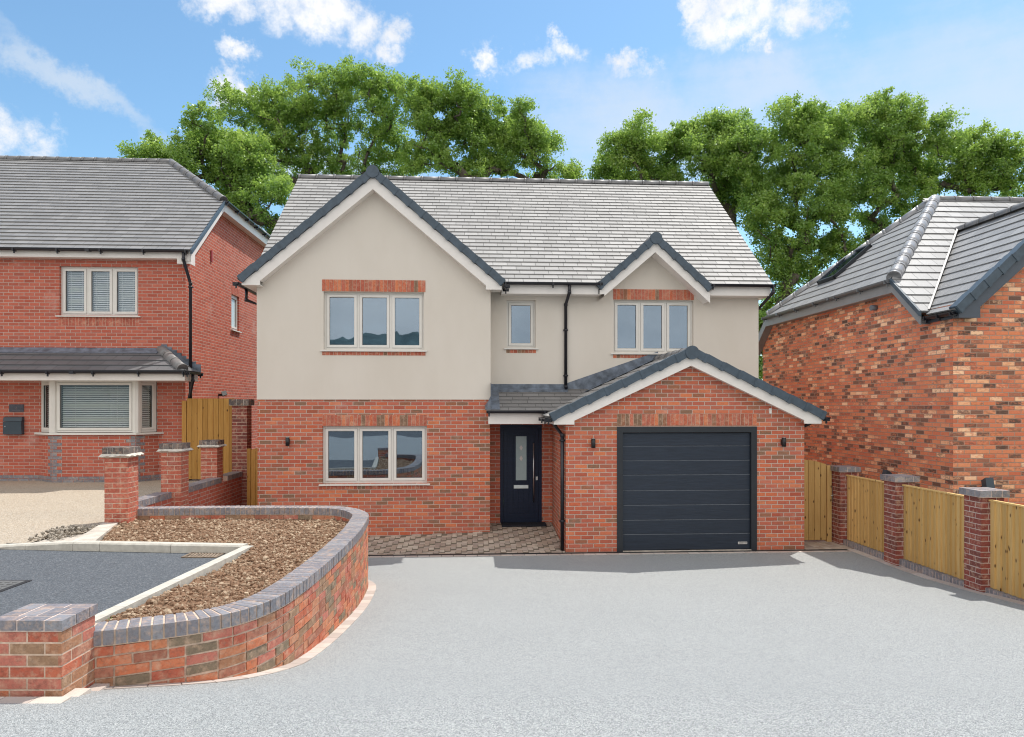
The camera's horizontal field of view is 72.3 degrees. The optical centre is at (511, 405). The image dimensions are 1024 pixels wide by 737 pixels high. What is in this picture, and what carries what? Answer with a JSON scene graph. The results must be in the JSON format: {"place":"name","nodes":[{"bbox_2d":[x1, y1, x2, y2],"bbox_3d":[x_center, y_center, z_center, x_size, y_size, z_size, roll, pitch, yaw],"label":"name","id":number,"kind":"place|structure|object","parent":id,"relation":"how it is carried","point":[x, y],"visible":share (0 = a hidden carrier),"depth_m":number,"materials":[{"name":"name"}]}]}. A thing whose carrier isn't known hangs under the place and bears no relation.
{"place":"outdoors","nodes":[
{"label":"outdoors","id":0,"kind":"place"},
{"bbox_2d":[6,531,87,543],"bbox_3d":[-13.649,1.736,13.050,16.701,0.053,8.700,0,0,0],"label":"pale margin","id":1,"kind":"object","parent":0,"point":[71,538],"depth_m":9.22,"materials":[{"name":"stone"}]},
{"bbox_2d":[73,523,117,540],"bbox_3d":[-5.611,1.732,9.466,0.264,0.065,1.610,0,0,-19],"label":"concrete haunch","id":2,"kind":"object","parent":1,"relation":"on","point":[98,532],"visible":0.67,"depth_m":9.40,"materials":[{"name":"white concrete"}]},
{"bbox_2d":[0,479,200,543],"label":"buff driveway","id":3,"kind":"structure","parent":0,"point":[28,509],"depth_m":12.04,"materials":[{"name":"beige gravel"}]},
{"bbox_2d":[28,524,99,540],"bbox_3d":[-6.011,1.693,9.642,0.510,0.148,1.368,0,0,4],"label":"rubble heap","id":4,"kind":"object","parent":3,"relation":"on","point":[63,531],"visible":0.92,"depth_m":9.40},
{"bbox_2d":[98,446,143,522],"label":"brick pier","id":5,"kind":"structure","parent":3,"relation":"on","point":[121,492],"depth_m":10.26,"materials":[{"name":"red brick"}]},
{"bbox_2d":[0,155,269,482],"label":"brick house","id":6,"kind":"structure","parent":3,"relation":"on","point":[128,315],"depth_m":16.01,"materials":[{"name":"red brick"}]},
{"bbox_2d":[3,417,23,433],"bbox_3d":[-11.204,0.446,15.763,0.400,0.401,0.111,0,0,-3],"label":"letterbox","id":7,"kind":"object","parent":6,"relation":"attached to","point":[13,425],"visible":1,"depth_m":15.72,"materials":[{"name":"paint"}]},
{"bbox_2d":[9,404,23,411],"bbox_3d":[-11.168,0.055,15.810,0.311,0.168,0.022,0,0,-3],"label":"house sign","id":8,"kind":"object","parent":6,"relation":"attached to","point":[16,407],"visible":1,"depth_m":15.80,"materials":[{"name":"stone"}]},
{"bbox_2d":[41,381,48,431],"bbox_3d":[-10.369,0.018,15.720,0.578,1.145,0.122,0,0,35],"label":"window","id":9,"kind":"structure","parent":6,"relation":"in","point":[43,383],"depth_m":15.80,"materials":[{"name":"white plastic"}]},
{"bbox_2d":[57,381,132,431],"bbox_3d":[-9.247,0.018,15.591,1.687,1.145,0.122,0,0,-3],"label":"bay window","id":10,"kind":"structure","parent":6,"relation":"in","point":[66,405],"depth_m":15.61,"materials":[{"name":"white plastic"}]},
{"bbox_2d":[55,267,140,316],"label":"window","id":11,"kind":"structure","parent":6,"relation":"in","point":[98,291],"depth_m":16.04,"materials":[{"name":"white plastic"}]},
{"bbox_2d":[141,381,155,431],"bbox_3d":[-8.263,0.018,15.829,0.122,1.145,0.432,0,0,35],"label":"bay window","id":12,"kind":"structure","parent":6,"relation":"in","point":[145,423],"depth_m":15.89,"materials":[{"name":"white plastic"}]},
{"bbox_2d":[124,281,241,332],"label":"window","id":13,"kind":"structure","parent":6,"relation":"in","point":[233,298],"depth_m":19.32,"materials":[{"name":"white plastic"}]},
{"bbox_2d":[182,398,234,478],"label":"tall gate","id":14,"kind":"structure","parent":6,"relation":"attached to","point":[206,418],"depth_m":15.81,"materials":[{"name":"brown wood"}]},
{"bbox_2d":[218,390,226,395],"bbox_3d":[-7.464,-0.313,18.105,0.208,0.160,0.234,0,0,-25],"label":"floodlight","id":15,"kind":"object","parent":6,"relation":"attached to","point":[223,393],"visible":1,"depth_m":18.03,"materials":[{"name":"white metal"}]},
{"bbox_2d":[156,442,192,505],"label":"brick pier","id":16,"kind":"structure","parent":3,"relation":"on","point":[174,468],"depth_m":11.96,"materials":[{"name":"red brick"}]},
{"bbox_2d":[138,471,241,506],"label":"side wall","id":17,"kind":"structure","parent":3,"relation":"on","point":[218,491],"depth_m":13.82,"materials":[{"name":"red brick"}]},
{"bbox_2d":[197,439,225,480],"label":"brick pier","id":18,"kind":"structure","parent":3,"relation":"on","point":[211,458],"depth_m":14.36,"materials":[{"name":"red brick"}]},
{"bbox_2d":[229,399,253,505],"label":"brick pier","id":19,"kind":"structure","parent":3,"relation":"on","point":[241,426],"depth_m":15.66,"materials":[{"name":"red brick"}]},
{"bbox_2d":[0,549,224,615],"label":"road","id":20,"kind":"structure","parent":0,"point":[104,580],"depth_m":7.41,"materials":[{"name":"grey asphalt"}]},
{"bbox_2d":[0,580,31,591],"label":"manhole cover","id":21,"kind":"object","parent":20,"relation":"on","point":[6,584],"visible":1,"depth_m":7.00,"materials":[{"name":"metal"}]},
{"bbox_2d":[0,540,252,622],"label":"kerb","id":22,"kind":"structure","parent":20,"relation":"on","point":[231,551],"depth_m":8.49,"materials":[{"name":"concrete"}]},
{"bbox_2d":[181,552,224,557],"bbox_3d":[-3.669,1.779,8.395,0.420,0.011,0.360,0,0,0],"label":"drain grate","id":23,"kind":"object","parent":20,"relation":"on","point":[200,555],"visible":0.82,"depth_m":8.31,"materials":[{"name":"metal"}]},
{"bbox_2d":[368,522,564,554],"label":"block paving","id":24,"kind":"structure","parent":0,"point":[476,545],"depth_m":13.18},
{"bbox_2d":[501,522,546,526],"bbox_3d":[0.242,2.444,14.428,0.910,0.038,0.330,0,0,-3],"label":"threshold","id":25,"kind":"object","parent":24,"relation":"on","point":[523,524],"visible":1,"depth_m":14.31,"materials":[{"name":"black metal"}]},
{"bbox_2d":[0,552,1023,736],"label":"driveway","id":26,"kind":"structure","parent":0,"point":[821,644],"depth_m":5.93,"materials":[{"name":"grey asphalt"}]},
{"bbox_2d":[0,604,97,696],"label":"brick pier","id":27,"kind":"structure","parent":26,"relation":"on","point":[46,650],"depth_m":4.48,"materials":[{"name":"red brick"}]},
{"bbox_2d":[0,580,375,702],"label":"wall edging","id":28,"kind":"object","parent":26,"relation":"on","point":[339,630],"depth_m":5.31,"materials":[{"name":"beige concrete"}]},
{"bbox_2d":[93,505,368,686],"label":"planter wall","id":29,"kind":"structure","parent":26,"relation":"on","point":[313,601],"depth_m":5.60,"materials":[{"name":"brick"}]},
{"bbox_2d":[100,517,348,621],"bbox_3d":[-3.880,1.729,7.860,3.780,0.095,5.740,0,0,0],"label":"soil bed","id":30,"kind":"object","parent":29,"relation":"in","point":[197,580],"visible":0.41,"depth_m":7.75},
{"bbox_2d":[368,550,852,557],"bbox_3d":[1.641,2.647,12.392,9.070,0.056,0.096,0,0,-3],"label":"paving edge","id":31,"kind":"object","parent":26,"relation":"on","point":[612,553],"visible":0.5,"depth_m":12.42,"materials":[{"name":"grey concrete"}]},
{"bbox_2d":[843,539,883,559],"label":"dwarf wall","id":32,"kind":"structure","parent":26,"relation":"on","point":[866,549],"depth_m":12.51,"materials":[{"name":"grey brick"}]},
{"bbox_2d":[846,475,883,551],"bbox_3d":[6.361,1.907,12.528,0.075,1.215,1.376,0,0,-3],"label":"fence panel","id":33,"kind":"object","parent":32,"relation":"on","point":[865,511],"visible":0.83,"depth_m":12.58,"materials":[{"name":"brown wood"}]},
{"bbox_2d":[880,474,919,565],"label":"brick pier","id":34,"kind":"structure","parent":26,"relation":"on","point":[893,520],"depth_m":11.53,"materials":[{"name":"red brick"}]},
{"bbox_2d":[899,559,963,585],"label":"dwarf wall","id":35,"kind":"structure","parent":26,"relation":"on","point":[920,568],"depth_m":10.72,"materials":[{"name":"grey brick"}]},
{"bbox_2d":[902,484,963,579],"bbox_3d":[6.467,1.895,10.703,0.075,1.210,1.566,0,0,-3],"label":"fence panel","id":36,"kind":"object","parent":35,"relation":"on","point":[934,529],"visible":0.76,"depth_m":10.69,"materials":[{"name":"brown wood"}]},
{"bbox_2d":[848,549,1023,604],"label":"fence edging","id":37,"kind":"object","parent":26,"relation":"on","point":[935,579],"visible":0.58,"depth_m":10.49,"materials":[{"name":"grey concrete"}]},
{"bbox_2d":[959,487,1009,591],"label":"brick pier","id":38,"kind":"structure","parent":26,"relation":"on","point":[976,539],"depth_m":9.64,"materials":[{"name":"red brick"}]},
{"bbox_2d":[985,588,1023,601],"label":"dwarf wall","id":39,"kind":"structure","parent":26,"relation":"on","point":[995,592],"depth_m":9.30,"materials":[{"name":"grey brick"}]},
{"bbox_2d":[989,499,1023,598],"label":"fence panel","id":40,"kind":"object","parent":39,"relation":"on","point":[1006,547],"visible":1,"depth_m":9.25,"materials":[{"name":"brown wood"}]},
{"bbox_2d":[0,0,1023,379],"label":"sky","id":41,"kind":"structure","parent":0,"point":[79,78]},
{"bbox_2d":[804,540,853,549],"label":"side path","id":42,"kind":"structure","parent":0,"point":[816,544],"depth_m":13.12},
{"bbox_2d":[830,465,860,544],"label":"brick pier","id":43,"kind":"structure","parent":42,"relation":"on","point":[839,505],"depth_m":13.24,"materials":[{"name":"red brick"}]},
{"label":"side passage","id":44,"kind":"structure","parent":0,"visible":0},
{"bbox_2d":[232,165,830,551],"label":"detached house","id":45,"kind":"structure","parent":44,"relation":"on","point":[442,355],"depth_m":13.82,"materials":[{"name":"red brick"}]},
{"bbox_2d":[247,448,257,505],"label":"passage gate","id":46,"kind":"structure","parent":45,"relation":"attached to","point":[252,477],"depth_m":14.88,"materials":[{"name":"brown wood"}]},
{"bbox_2d":[285,437,289,445],"bbox_3d":[-4.352,0.697,13.616,0.076,0.168,0.114,0,0,0],"label":"wall lamp","id":47,"kind":"object","parent":45,"relation":"attached to","point":[287,441],"visible":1,"depth_m":13.57,"materials":[{"name":"black metal"}]},
{"bbox_2d":[320,292,426,351],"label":"window","id":48,"kind":"structure","parent":45,"relation":"in","point":[353,321],"depth_m":16.29,"materials":[{"name":"beige plastic"}]},
{"bbox_2d":[319,426,429,485],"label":"window","id":49,"kind":"structure","parent":45,"relation":"in","point":[351,454],"depth_m":16.30,"materials":[{"name":"beige plastic"}]},
{"bbox_2d":[503,428,537,521],"bbox_3d":[0.185,1.460,14.664,0.728,1.983,0.139,0,0,0],"label":"front door","id":50,"kind":"structure","parent":45,"relation":"in","point":[520,445],"depth_m":14.65,"materials":[{"name":"blue plastic"}]},
{"bbox_2d":[504,301,538,349],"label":"window","id":51,"kind":"structure","parent":45,"relation":"in","point":[520,314],"depth_m":17.21,"materials":[{"name":"beige plastic"}]},
{"bbox_2d":[591,438,594,447],"bbox_3d":[1.449,0.668,12.512,0.076,0.168,0.113,0,0,0],"label":"wall lamp","id":52,"kind":"object","parent":45,"relation":"attached to","point":[592,442],"visible":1,"depth_m":12.46,"materials":[{"name":"black metal"}]},
{"bbox_2d":[611,300,691,354],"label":"window","id":53,"kind":"structure","parent":45,"relation":"in","point":[639,327],"depth_m":17.25,"materials":[{"name":"beige plastic"}]},
{"bbox_2d":[623,432,749,550],"bbox_3d":[3.161,1.558,12.736,2.352,2.134,0.063,0,0,-3],"label":"garage door","id":54,"kind":"structure","parent":45,"relation":"in","point":[682,491],"depth_m":12.71,"materials":[{"name":"black plastic"}]},
{"bbox_2d":[781,437,785,446],"bbox_3d":[4.921,0.660,12.713,0.076,0.168,0.113,0,0,0],"label":"wall lamp","id":55,"kind":"object","parent":45,"relation":"attached to","point":[783,441],"visible":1,"depth_m":12.66,"materials":[{"name":"black metal"}]},
{"bbox_2d":[804,460,833,541],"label":"side gate","id":56,"kind":"structure","parent":45,"relation":"attached to","point":[818,493],"depth_m":13.49,"materials":[{"name":"wood"}]},
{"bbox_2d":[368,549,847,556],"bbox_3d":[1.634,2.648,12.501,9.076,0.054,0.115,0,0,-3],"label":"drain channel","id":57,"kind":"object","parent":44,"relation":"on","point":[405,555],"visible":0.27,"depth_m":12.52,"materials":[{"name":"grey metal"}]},
{"label":"ground","id":58,"kind":"structure","parent":0,"visible":0},
{"bbox_2d":[115,99,294,234],"bbox_3d":[-12.644,-4.575,29.233,8.212,15.650,4.463,0,0,0],"label":"tree","id":59,"kind":"object","parent":58,"relation":"on","point":[235,167],"visible":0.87,"depth_m":28.55,"materials":[{"name":"green plant"}]},
{"bbox_2d":[199,54,431,192],"bbox_3d":[-8.774,-6.721,33.127,11.141,19.944,4.747,0,0,0],"label":"tree","id":60,"kind":"object","parent":58,"relation":"on","point":[279,117],"visible":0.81,"depth_m":32.51,"materials":[{"name":"green plant"}]},
{"bbox_2d":[393,65,586,178],"bbox_3d":[-0.916,-5.579,31.115,8.599,17.684,4.083,0,0,0],"label":"tree","id":61,"kind":"object","parent":58,"relation":"on","point":[513,136],"visible":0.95,"depth_m":30.31,"materials":[{"name":"green plant"}]},
{"bbox_2d":[587,104,762,227],"bbox_3d":[7.575,-5.103,30.943,8.348,16.714,3.933,0,0,0],"label":"tree","id":62,"kind":"object","parent":58,"relation":"on","point":[635,148],"visible":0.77,"depth_m":30.37,"materials":[{"name":"green plant"}]},
{"bbox_2d":[719,90,890,379],"bbox_3d":[12.212,-4.772,28.994,7.131,16.051,3.811,0,0,0],"label":"tree","id":63,"kind":"object","parent":58,"relation":"on","point":[812,131],"visible":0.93,"depth_m":28.44,"materials":[{"name":"green plant"}]},
{"bbox_2d":[759,195,1023,504],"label":"neighbouring house","id":64,"kind":"structure","parent":58,"relation":"on","point":[896,347],"depth_m":13.48,"materials":[{"name":"red brick"}]},
{"bbox_2d":[882,469,891,480],"bbox_3d":[7.296,1.371,13.604,0.215,0.260,0.148,0,0,0],"label":"security light","id":65,"kind":"object","parent":64,"relation":"attached to","point":[886,472],"visible":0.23,"depth_m":13.56,"materials":[{"name":"black metal"}]},
{"bbox_2d":[981,477,994,487],"bbox_3d":[8.017,1.337,11.850,0.140,0.260,0.210,0,0,-3],"label":"security light","id":66,"kind":"object","parent":64,"relation":"attached to","point":[987,482],"visible":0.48,"depth_m":11.78,"materials":[{"name":"black metal"}]},
{"bbox_2d":[829,86,1023,244],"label":"tree","id":67,"kind":"object","parent":58,"relation":"on","point":[900,147],"visible":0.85,"depth_m":29.62,"materials":[{"name":"green plant"}]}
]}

